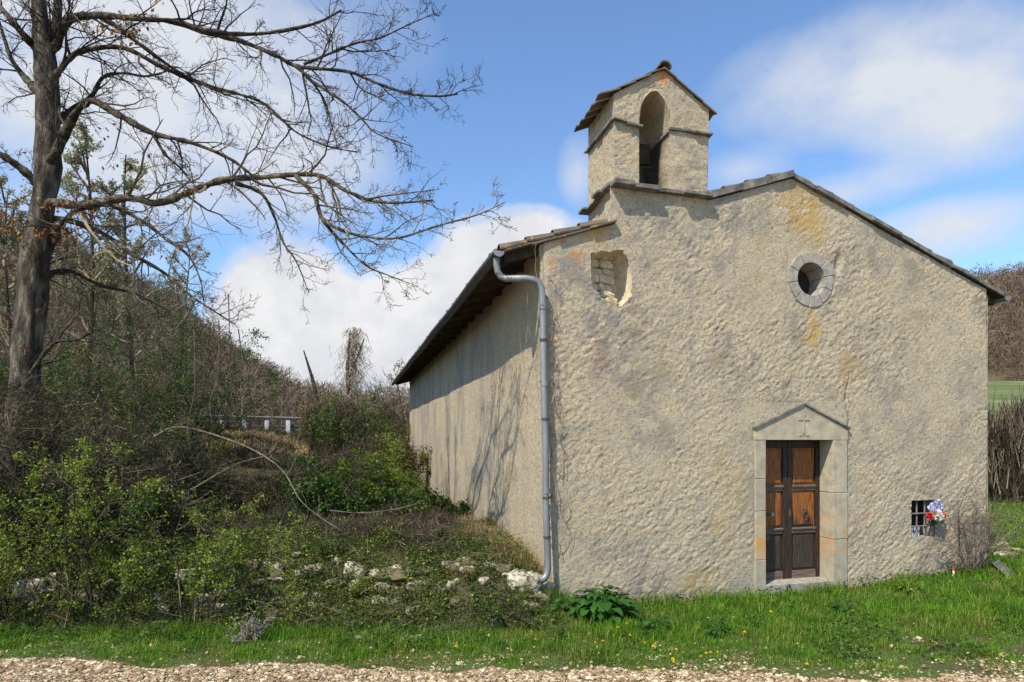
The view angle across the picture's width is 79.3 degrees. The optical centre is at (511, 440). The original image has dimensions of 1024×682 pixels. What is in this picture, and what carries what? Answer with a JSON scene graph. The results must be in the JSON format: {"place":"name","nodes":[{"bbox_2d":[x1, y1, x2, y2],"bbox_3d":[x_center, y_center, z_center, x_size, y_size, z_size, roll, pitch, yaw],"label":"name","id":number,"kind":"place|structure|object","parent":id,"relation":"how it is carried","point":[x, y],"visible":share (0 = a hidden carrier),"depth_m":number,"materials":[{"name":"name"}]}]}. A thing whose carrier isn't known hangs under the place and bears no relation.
{"place":"outdoors","nodes":[
{"label":"outdoors","id":0,"kind":"place"},
{"bbox_2d":[0,248,409,461],"bbox_3d":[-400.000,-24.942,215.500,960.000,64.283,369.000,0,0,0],"label":"wooded hill","id":1,"kind":"structure","parent":0,"point":[106,337],"depth_m":64.82,"materials":[{"name":"plant"}]},
{"bbox_2d":[168,429,309,463],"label":"dry grass","id":2,"kind":"structure","parent":0,"point":[292,441],"depth_m":21.22,"materials":[{"name":"plant"}]},
{"bbox_2d":[0,665,746,681],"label":"gravel track","id":3,"kind":"structure","parent":0,"point":[109,679],"depth_m":5.83,"materials":[{"name":"beige gravel"}]},
{"bbox_2d":[0,381,1023,681],"bbox_3d":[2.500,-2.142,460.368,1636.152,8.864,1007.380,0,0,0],"label":"ground","id":4,"kind":"structure","parent":0,"point":[1000,389],"depth_m":6.92,"materials":[{"name":"green plant"}]},
{"bbox_2d":[0,174,32,359],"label":"budding tree","id":5,"kind":"object","parent":4,"relation":"on","point":[6,294],"visible":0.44,"depth_m":32.26,"materials":[{"name":"green plant"}]},
{"bbox_2d":[0,527,48,621],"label":"leafy bush","id":6,"kind":"object","parent":4,"relation":"on","point":[3,577],"visible":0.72,"depth_m":7.52,"materials":[{"name":"green plant"}]},
{"bbox_2d":[13,576,47,600],"bbox_3d":[-6.200,1.915,7.978,0.380,0.314,0.282,-3,-6,-20],"label":"stone","id":7,"kind":"object","parent":4,"relation":"on","point":[35,582],"visible":0.48,"depth_m":7.88,"materials":[{"name":"stone"}]},
{"bbox_2d":[0,351,135,448],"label":"green shrub","id":8,"kind":"object","parent":4,"relation":"on","point":[69,390],"visible":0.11,"depth_m":14.05,"materials":[{"name":"green plant"}]},
{"bbox_2d":[0,362,143,572],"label":"thicket","id":9,"kind":"object","parent":4,"relation":"on","point":[42,437],"visible":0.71,"depth_m":8.39,"materials":[{"name":"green plant"}]},
{"bbox_2d":[0,423,143,552],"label":"scrub","id":10,"kind":"object","parent":4,"relation":"on","point":[10,505],"visible":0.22,"depth_m":8.61,"materials":[{"name":"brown plant"}]},
{"bbox_2d":[1,374,145,469],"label":"scrub","id":11,"kind":"object","parent":4,"relation":"on","point":[92,405],"visible":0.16,"depth_m":12.12,"materials":[{"name":"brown plant"}]},
{"bbox_2d":[39,404,114,509],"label":"scrub","id":12,"kind":"object","parent":4,"relation":"on","point":[70,438],"visible":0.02,"depth_m":10.71,"materials":[{"name":"brown plant"}]},
{"bbox_2d":[46,118,134,375],"bbox_3d":[-23.021,-8.402,33.466,4.435,16.416,5.100,0,0,-38],"label":"budding tree","id":13,"kind":"object","parent":4,"relation":"on","point":[76,160],"visible":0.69,"depth_m":33.06,"materials":[{"name":"green plant"}]},
{"bbox_2d":[0,421,182,628],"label":"leafy bush","id":14,"kind":"object","parent":4,"relation":"on","point":[77,518],"visible":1,"depth_m":7.30,"materials":[{"name":"green plant"}]},
{"bbox_2d":[25,524,168,620],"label":"leafy bush","id":15,"kind":"object","parent":4,"relation":"on","point":[125,576],"visible":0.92,"depth_m":7.40,"materials":[{"name":"green plant"}]},
{"bbox_2d":[1,317,203,428],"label":"green shrub","id":16,"kind":"object","parent":4,"relation":"on","point":[131,382],"visible":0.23,"depth_m":18.68,"materials":[{"name":"green plant"}]},
{"bbox_2d":[37,392,170,464],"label":"scrub","id":17,"kind":"object","parent":4,"relation":"on","point":[108,417],"visible":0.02,"depth_m":14.20,"materials":[{"name":"brown plant"}]},
{"bbox_2d":[0,314,211,455],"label":"green shrub","id":18,"kind":"object","parent":4,"relation":"on","point":[87,379],"visible":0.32,"depth_m":14.25,"materials":[{"name":"green plant"}]},
{"bbox_2d":[47,405,196,459],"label":"scrub","id":19,"kind":"object","parent":4,"relation":"on","point":[127,432],"visible":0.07,"depth_m":12.46,"materials":[{"name":"brown plant"}]},
{"bbox_2d":[39,383,214,510],"bbox_3d":[-6.999,0.355,10.624,3.300,2.746,2.924,0,0,-30],"label":"thicket","id":20,"kind":"object","parent":4,"relation":"on","point":[138,439],"visible":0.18,"depth_m":10.59,"materials":[{"name":"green plant"}]},
{"bbox_2d":[25,426,232,561],"bbox_3d":[-5.729,0.769,8.905,2.314,1.993,2.457,0,0,0],"label":"scrub","id":21,"kind":"object","parent":4,"relation":"on","point":[100,489],"visible":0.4,"depth_m":8.68,"materials":[{"name":"green plant"}]},
{"bbox_2d":[83,154,179,387],"bbox_3d":[-21.894,-8.015,34.867,4.630,15.685,5.805,0,0,0],"label":"budding tree","id":22,"kind":"object","parent":4,"relation":"on","point":[127,165],"visible":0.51,"depth_m":34.37,"materials":[{"name":"green plant"}]},
{"bbox_2d":[40,424,229,512],"bbox_3d":[-6.734,0.692,10.569,3.288,2.174,2.006,0,0,11],"label":"scrub","id":23,"kind":"object","parent":4,"relation":"on","point":[127,464],"visible":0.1,"depth_m":10.38,"materials":[{"name":"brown plant"}]},
{"bbox_2d":[116,377,165,421],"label":"scrub","id":24,"kind":"object","parent":4,"relation":"on","point":[137,400],"visible":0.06,"depth_m":20.74,"materials":[{"name":"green plant"}]},
{"bbox_2d":[114,409,171,454],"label":"scrub","id":25,"kind":"object","parent":4,"relation":"on","point":[137,419],"visible":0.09,"depth_m":17.13,"materials":[{"name":"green plant"}]},
{"bbox_2d":[68,447,232,559],"bbox_3d":[-5.133,0.919,8.793,1.765,1.743,1.848,0,0,32],"label":"scrub","id":26,"kind":"object","parent":4,"relation":"on","point":[154,507],"visible":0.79,"depth_m":8.63,"materials":[{"name":"green plant"}]},
{"bbox_2d":[76,392,225,466],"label":"scrub","id":27,"kind":"object","parent":4,"relation":"on","point":[149,421],"visible":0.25,"depth_m":14.27,"materials":[{"name":"brown plant"}]},
{"bbox_2d":[95,484,217,542],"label":"thicket","id":28,"kind":"object","parent":4,"relation":"on","point":[165,529],"visible":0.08,"depth_m":9.41,"materials":[{"name":"green plant"}]},
{"bbox_2d":[165,430,290,505],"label":"dead branch","id":29,"kind":"object","parent":28,"relation":"on","point":[216,474],"visible":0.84,"depth_m":9.62,"materials":[{"name":"brown wood"}]},
{"bbox_2d":[54,272,287,468],"bbox_3d":[-8.978,-1.633,17.081,5.166,5.217,5.241,0,0,0],"label":"green shrub","id":30,"kind":"object","parent":4,"relation":"on","point":[190,389],"visible":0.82,"depth_m":16.80,"materials":[{"name":"green plant"}]},
{"bbox_2d":[124,418,218,473],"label":"scrub","id":31,"kind":"object","parent":4,"relation":"on","point":[159,424],"visible":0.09,"depth_m":12.16,"materials":[{"name":"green plant"}]},
{"bbox_2d":[110,438,233,519],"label":"scrub","id":32,"kind":"object","parent":4,"relation":"on","point":[155,451],"visible":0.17,"depth_m":10.40,"materials":[{"name":"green plant"}]},
{"bbox_2d":[105,426,252,514],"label":"thicket","id":33,"kind":"object","parent":4,"relation":"on","point":[207,473],"visible":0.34,"depth_m":11.31,"materials":[{"name":"green plant"}]},
{"bbox_2d":[151,226,211,407],"bbox_3d":[-20.501,-6.805,38.275,3.258,13.243,3.414,0,0,-34],"label":"budding tree","id":34,"kind":"object","parent":4,"relation":"on","point":[183,276],"visible":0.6,"depth_m":38.33,"materials":[{"name":"green plant"}]},
{"bbox_2d":[149,412,245,469],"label":"scrub","id":35,"kind":"object","parent":4,"relation":"on","point":[217,443],"visible":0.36,"depth_m":14.92,"materials":[{"name":"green plant"}]},
{"bbox_2d":[179,406,223,439],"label":"scrub","id":36,"kind":"object","parent":4,"relation":"on","point":[217,423],"visible":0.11,"depth_m":21.20,"materials":[{"name":"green plant"}]},
{"bbox_2d":[0,214,409,452],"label":"bare woods","id":37,"kind":"object","parent":4,"relation":"on","point":[295,394],"visible":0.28,"depth_m":59.11,"materials":[{"name":"brown plant"}]},
{"bbox_2d":[102,476,309,628],"bbox_3d":[-3.712,1.373,7.550,2.320,1.859,1.425,0,0,23],"label":"leafy bush","id":38,"kind":"object","parent":4,"relation":"on","point":[203,543],"visible":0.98,"depth_m":7.48,"materials":[{"name":"green plant"}]},
{"bbox_2d":[163,509,261,546],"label":"scrub","id":39,"kind":"object","parent":4,"relation":"on","point":[213,525],"visible":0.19,"depth_m":9.24,"materials":[{"name":"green plant"}]},
{"bbox_2d":[217,561,270,620],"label":"leafy bush","id":40,"kind":"object","parent":4,"relation":"on","point":[239,593],"visible":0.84,"depth_m":7.56,"materials":[{"name":"green plant"}]},
{"bbox_2d":[191,463,297,516],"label":"thicket","id":41,"kind":"object","parent":4,"relation":"on","point":[276,493],"visible":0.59,"depth_m":10.97,"materials":[{"name":"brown plant"}]},
{"bbox_2d":[221,417,270,434],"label":"scrub","id":42,"kind":"object","parent":4,"relation":"on","point":[250,428],"visible":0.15,"depth_m":24.71,"materials":[{"name":"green plant"}]},
{"bbox_2d":[216,427,278,445],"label":"scrub","id":43,"kind":"object","parent":4,"relation":"on","point":[254,437],"visible":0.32,"depth_m":21.23,"materials":[{"name":"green plant"}]},
{"bbox_2d":[154,418,341,531],"bbox_3d":[-4.027,0.584,9.284,3.140,1.904,0.624,0,0,10],"label":"dead branch","id":44,"kind":"object","parent":4,"relation":"on","point":[177,426],"visible":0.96,"depth_m":9.28,"materials":[{"name":"grey wood"}]},
{"bbox_2d":[204,439,294,457],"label":"green shrub","id":45,"kind":"object","parent":4,"relation":"on","point":[279,454],"visible":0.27,"depth_m":18.79,"materials":[{"name":"green plant"}]},
{"bbox_2d":[222,612,277,646],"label":"grey weed","id":46,"kind":"object","parent":4,"relation":"on","point":[247,631],"visible":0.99,"depth_m":6.96,"materials":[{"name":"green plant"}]},
{"bbox_2d":[197,415,315,438],"bbox_3d":[-11.987,-0.471,28.119,6.644,1.515,0.358,0,0,0],"label":"road barrier","id":47,"kind":"object","parent":4,"relation":"on","point":[288,422],"visible":0.11,"depth_m":27.96,"materials":[{"name":"grey metal"}]},
{"bbox_2d":[226,447,290,469],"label":"scrub","id":48,"kind":"object","parent":4,"relation":"on","point":[257,464],"visible":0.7,"depth_m":17.34,"materials":[{"name":"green plant"}]},
{"bbox_2d":[0,0,517,535],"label":"bare tree","id":49,"kind":"object","parent":4,"relation":"on","point":[44,230],"visible":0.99,"depth_m":8.77,"materials":[{"name":"brown plant"}]},
{"bbox_2d":[253,419,295,437],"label":"scrub","id":50,"kind":"object","parent":4,"relation":"on","point":[274,429],"visible":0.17,"depth_m":25.32,"materials":[{"name":"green plant"}]},
{"bbox_2d":[238,499,315,532],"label":"green shrub","id":51,"kind":"object","parent":4,"relation":"on","point":[283,521],"visible":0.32,"depth_m":9.68,"materials":[{"name":"green plant"}]},
{"bbox_2d":[252,433,307,452],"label":"scrub","id":52,"kind":"object","parent":4,"relation":"on","point":[287,444],"visible":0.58,"depth_m":21.02,"materials":[{"name":"brown plant"}]},
{"bbox_2d":[0,503,576,636],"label":"ground cover","id":53,"kind":"object","parent":4,"relation":"on","point":[278,590],"visible":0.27,"depth_m":8.02,"materials":[{"name":"green plant"}]},
{"bbox_2d":[256,460,325,493],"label":"green shrub","id":54,"kind":"object","parent":4,"relation":"on","point":[293,473],"visible":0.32,"depth_m":14.79,"materials":[{"name":"green plant"}]},
{"bbox_2d":[267,450,318,470],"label":"scrub","id":55,"kind":"object","parent":4,"relation":"on","point":[282,464],"visible":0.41,"depth_m":17.77,"materials":[{"name":"brown plant"}]},
{"bbox_2d":[280,591,326,627],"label":"leafy bush","id":56,"kind":"object","parent":4,"relation":"on","point":[294,608],"visible":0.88,"depth_m":7.41,"materials":[{"name":"green plant"}]},
{"bbox_2d":[259,506,354,538],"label":"scrub","id":57,"kind":"object","parent":4,"relation":"on","point":[315,524],"visible":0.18,"depth_m":9.32,"materials":[{"name":"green plant"}]},
{"bbox_2d":[303,350,320,410],"bbox_3d":[-9.939,-2.355,31.000,1.083,4.399,0.253,0,0,0],"label":"leaning trunk","id":58,"kind":"object","parent":4,"relation":"on","point":[312,382],"visible":0.6,"depth_m":30.94,"materials":[{"name":"brown plant"}]},
{"bbox_2d":[283,399,355,449],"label":"green shrub","id":59,"kind":"object","parent":4,"relation":"on","point":[305,425],"visible":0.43,"depth_m":25.59,"materials":[{"name":"green plant"}]},
{"bbox_2d":[299,535,346,555],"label":"leafy bush","id":60,"kind":"object","parent":4,"relation":"on","point":[325,546],"visible":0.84,"depth_m":8.39,"materials":[{"name":"green plant"}]},
{"bbox_2d":[280,471,379,522],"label":"green shrub","id":61,"kind":"object","parent":4,"relation":"on","point":[328,499],"visible":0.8,"depth_m":10.22,"materials":[{"name":"green plant"}]},
{"bbox_2d":[272,382,396,459],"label":"green shrub","id":62,"kind":"object","parent":4,"relation":"on","point":[332,431],"visible":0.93,"depth_m":23.80,"materials":[{"name":"green plant"}]},
{"bbox_2d":[287,443,392,482],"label":"green shrub","id":63,"kind":"object","parent":4,"relation":"on","point":[322,465],"visible":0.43,"depth_m":15.80,"materials":[{"name":"green plant"}]},
{"bbox_2d":[295,504,413,545],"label":"scrub","id":64,"kind":"object","parent":4,"relation":"on","point":[329,531],"visible":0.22,"depth_m":9.16,"materials":[{"name":"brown plant"}]},
{"bbox_2d":[343,561,366,578],"bbox_3d":[-2.089,1.752,8.259,0.326,0.262,0.238,7,-2,19],"label":"stone","id":65,"kind":"object","parent":4,"relation":"on","point":[354,567],"visible":0.54,"depth_m":8.19,"materials":[{"name":"stone"}]},
{"bbox_2d":[329,327,387,450],"bbox_3d":[-8.440,-2.121,32.107,3.505,7.591,3.068,0,0,24],"label":"creeper snag","id":66,"kind":"object","parent":4,"relation":"on","point":[350,378],"visible":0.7,"depth_m":31.89,"materials":[{"name":"brown plant"}]},
{"bbox_2d":[348,576,375,596],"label":"leafy bush","id":67,"kind":"object","parent":4,"relation":"on","point":[365,581],"visible":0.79,"depth_m":7.90,"materials":[{"name":"green plant"}]},
{"bbox_2d":[320,457,412,517],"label":"green shrub","id":68,"kind":"object","parent":4,"relation":"on","point":[370,478],"visible":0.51,"depth_m":11.47,"materials":[{"name":"green plant"}]},
{"bbox_2d":[336,392,410,455],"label":"green shrub","id":69,"kind":"object","parent":4,"relation":"on","point":[388,412],"visible":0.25,"depth_m":26.77,"materials":[{"name":"green plant"}]},
{"bbox_2d":[335,507,416,543],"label":"green shrub","id":70,"kind":"object","parent":4,"relation":"on","point":[377,528],"visible":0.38,"depth_m":9.17,"materials":[{"name":"green plant"}]},
{"bbox_2d":[341,428,420,479],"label":"green shrub","id":71,"kind":"object","parent":4,"relation":"on","point":[387,458],"visible":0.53,"depth_m":16.61,"materials":[{"name":"green plant"}]},
{"bbox_2d":[378,358,409,444],"bbox_3d":[-6.454,-1.302,35.694,2.360,7.327,2.087,0,0,-32],"label":"budding tree","id":72,"kind":"object","parent":4,"relation":"on","point":[402,388],"visible":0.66,"depth_m":35.61,"materials":[{"name":"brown plant"}]},
{"bbox_2d":[368,566,421,582],"bbox_3d":[-1.501,1.756,8.191,0.792,0.192,0.473,0,0,-29],"label":"stone","id":73,"kind":"object","parent":4,"relation":"on","point":[395,574],"visible":0.69,"depth_m":8.04,"materials":[{"name":"stone"}]},
{"bbox_2d":[378,435,432,485],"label":"green shrub","id":74,"kind":"object","parent":4,"relation":"on","point":[413,457],"visible":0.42,"depth_m":19.81,"materials":[{"name":"green plant"}]},
{"bbox_2d":[370,481,451,519],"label":"green shrub","id":75,"kind":"object","parent":4,"relation":"on","point":[399,497],"visible":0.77,"depth_m":10.87,"materials":[{"name":"green plant"}]},
{"bbox_2d":[398,467,430,498],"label":"bush","id":76,"kind":"object","parent":4,"relation":"on","point":[413,483],"visible":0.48,"depth_m":13.06,"materials":[{"name":"green plant"}]},
{"bbox_2d":[377,502,459,530],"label":"scrub","id":77,"kind":"object","parent":4,"relation":"on","point":[411,520],"visible":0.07,"depth_m":9.79,"materials":[{"name":"green plant"}]},
{"bbox_2d":[365,511,479,567],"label":"scrub","id":78,"kind":"object","parent":4,"relation":"on","point":[438,535],"visible":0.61,"depth_m":8.75,"materials":[{"name":"green plant"}]},
{"bbox_2d":[404,502,479,529],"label":"green shrub","id":79,"kind":"object","parent":4,"relation":"on","point":[447,518],"visible":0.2,"depth_m":9.91,"materials":[{"name":"green plant"}]},
{"bbox_2d":[437,494,472,517],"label":"bush","id":80,"kind":"object","parent":4,"relation":"on","point":[464,507],"visible":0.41,"depth_m":11.56,"materials":[{"name":"green plant"}]},
{"bbox_2d":[441,511,543,573],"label":"dry grass","id":81,"kind":"structure","parent":4,"relation":"on","point":[509,548],"depth_m":8.59,"materials":[{"name":"plant"}]},
{"bbox_2d":[479,587,533,628],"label":"leafy bush","id":82,"kind":"object","parent":4,"relation":"on","point":[497,612],"visible":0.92,"depth_m":7.48,"materials":[{"name":"green plant"}]},
{"bbox_2d":[1,593,1021,680],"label":"leaf litter","id":83,"kind":"object","parent":4,"relation":"on","point":[566,667],"visible":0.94,"depth_m":6.25,"materials":[{"name":"brown plant"}]},
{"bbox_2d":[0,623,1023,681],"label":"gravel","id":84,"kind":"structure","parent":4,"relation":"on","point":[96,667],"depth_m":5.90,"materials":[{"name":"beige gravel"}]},
{"bbox_2d":[0,519,1023,660],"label":"weeds","id":85,"kind":"object","parent":4,"relation":"on","point":[855,643],"visible":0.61,"depth_m":7.21,"materials":[{"name":"green plant"}]},
{"bbox_2d":[507,568,542,592],"bbox_3d":[0.174,1.856,8.132,0.510,0.305,0.370,-2,5,12],"label":"stone","id":86,"kind":"object","parent":4,"relation":"on","point":[521,580],"visible":0.74,"depth_m":8.00,"materials":[{"name":"stone"}]},
{"bbox_2d":[549,594,589,614],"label":"broadleaf plant","id":87,"kind":"object","parent":4,"relation":"on","point":[573,608],"visible":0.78,"depth_m":7.71,"materials":[{"name":"green plant"}]},
{"bbox_2d":[565,585,643,624],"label":"broadleaf plant","id":88,"kind":"object","parent":4,"relation":"on","point":[597,604],"visible":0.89,"depth_m":7.75,"materials":[{"name":"green plant"}]},
{"bbox_2d":[635,615,670,631],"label":"broadleaf plant","id":89,"kind":"object","parent":4,"relation":"on","point":[648,620],"visible":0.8,"depth_m":7.24,"materials":[{"name":"green plant"}]},
{"bbox_2d":[391,60,1011,603],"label":"stone chapel","id":90,"kind":"structure","parent":4,"relation":"on","point":[773,380],"depth_m":9.01,"materials":[{"name":"rough stone plaster"},{"name":"roof tile"},{"name":"timber"}]},
{"bbox_2d":[519,241,572,551],"bbox_3d":[0.452,-0.571,8.245,0.652,4.072,0.329,0,0,-15],"label":"dry creeper","id":91,"kind":"object","parent":90,"relation":"attached to","point":[557,436],"visible":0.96,"depth_m":8.13,"materials":[{"name":"plant"}]},
{"bbox_2d":[765,440,819,579],"bbox_3d":[4.196,1.041,9.422,1.176,2.118,0.095,0,0,-15],"label":"door","id":92,"kind":"structure","parent":90,"relation":"in","point":[792,478],"depth_m":9.45,"materials":[{"name":"brown wood"}]},
{"bbox_2d":[787,252,833,306],"bbox_3d":[4.420,-2.406,9.380,0.819,0.821,0.360,0,0,-15],"label":"round window","id":93,"kind":"structure","parent":90,"relation":"in","point":[808,277],"depth_m":9.27,"materials":[{"name":"grey stone"}]},
{"bbox_2d":[911,500,934,537],"bbox_3d":[6.470,1.230,9.903,0.588,0.712,0.226,0,0,-15],"label":"window","id":94,"kind":"structure","parent":90,"relation":"in","point":[920,528],"depth_m":9.98,"materials":[{"name":"black metal"}]},
{"bbox_2d":[925,499,945,525],"bbox_3d":[6.693,1.134,9.740,0.393,0.459,0.201,0,0,-15],"label":"flower bouquet","id":95,"kind":"object","parent":90,"relation":"attached to","point":[938,514],"visible":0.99,"depth_m":9.71,"materials":[{"name":"multicoloured plant"}]},
{"bbox_2d":[699,616,734,637],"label":"broadleaf plant","id":96,"kind":"object","parent":4,"relation":"on","point":[712,628],"visible":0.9,"depth_m":7.10,"materials":[{"name":"green plant"}]},
{"bbox_2d":[823,599,858,611],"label":"broadleaf plant","id":97,"kind":"object","parent":4,"relation":"on","point":[835,606],"visible":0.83,"depth_m":8.16,"materials":[{"name":"green plant"}]},
{"bbox_2d":[892,580,923,592],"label":"broadleaf plant","id":98,"kind":"object","parent":4,"relation":"on","point":[912,588],"visible":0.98,"depth_m":8.96,"materials":[{"name":"green plant"}]},
{"bbox_2d":[925,469,1023,573],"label":"dead shrub","id":99,"kind":"object","parent":4,"relation":"on","point":[981,555],"visible":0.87,"depth_m":9.63,"materials":[{"name":"brown plant"}]},
{"bbox_2d":[968,473,1023,576],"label":"grass","id":100,"kind":"structure","parent":4,"relation":"on","point":[1017,527],"depth_m":13.39,"materials":[{"name":"green plant"}]},
{"bbox_2d":[988,386,1023,502],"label":"hedge","id":101,"kind":"object","parent":4,"relation":"on","point":[1001,436],"visible":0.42,"depth_m":19.18,"materials":[{"name":"brown plant"}]},
{"bbox_2d":[0,0,1023,400],"label":"sky","id":102,"kind":"structure","parent":0,"point":[909,112],"materials":[{"name":"blue"}]},
{"bbox_2d":[988,301,1022,380],"bbox_3d":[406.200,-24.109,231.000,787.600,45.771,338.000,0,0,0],"label":"hill","id":103,"kind":"structure","parent":0,"point":[1000,377],"depth_m":77.20,"materials":[{"name":"plant"}]},
{"bbox_2d":[970,261,1023,380],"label":"bare woods","id":104,"kind":"object","parent":103,"relation":"on","point":[1010,315],"visible":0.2,"depth_m":84.52,"materials":[{"name":"brown plant"}]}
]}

